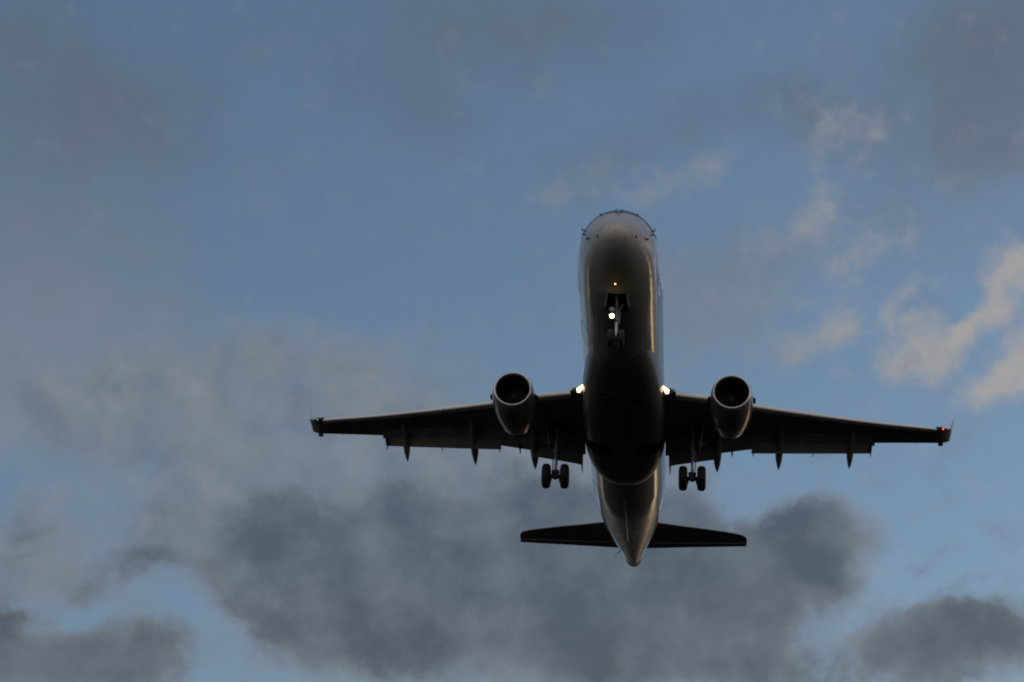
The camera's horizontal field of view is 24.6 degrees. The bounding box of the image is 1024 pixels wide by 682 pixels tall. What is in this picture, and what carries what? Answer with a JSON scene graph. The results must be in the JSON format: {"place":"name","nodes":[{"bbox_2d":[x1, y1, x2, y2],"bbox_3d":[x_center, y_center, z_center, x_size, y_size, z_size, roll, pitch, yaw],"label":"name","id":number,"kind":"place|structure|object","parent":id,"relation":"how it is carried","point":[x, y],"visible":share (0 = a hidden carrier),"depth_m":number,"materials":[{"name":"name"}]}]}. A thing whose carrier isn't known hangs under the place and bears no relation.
{"place":"outdoors","nodes":[
{"label":"outdoors","id":0,"kind":"place"},
{"bbox_2d":[0,0,1023,681],"label":"sky","id":1,"kind":"structure","parent":0,"point":[223,222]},
{"bbox_2d":[309,209,954,566],"bbox_3d":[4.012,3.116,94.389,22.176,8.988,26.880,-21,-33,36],"label":"passenger jet","id":2,"kind":"object","parent":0,"point":[626,417],"visible":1,"depth_m":90.21,"materials":[{"name":"white paint"}]},
{"bbox_2d":[605,293,607,317],"bbox_3d":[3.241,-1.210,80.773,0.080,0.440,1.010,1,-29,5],"label":"nose gear door","id":3,"kind":"structure","parent":2,"relation":"in","point":[606,302],"depth_m":80.77,"materials":[{"name":"white paint"}]},
{"bbox_2d":[627,293,628,314],"bbox_3d":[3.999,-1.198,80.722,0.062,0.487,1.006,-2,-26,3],"label":"nose gear door","id":4,"kind":"structure","parent":2,"relation":"in","point":[627,293],"depth_m":80.57,"materials":[{"name":"white paint"}]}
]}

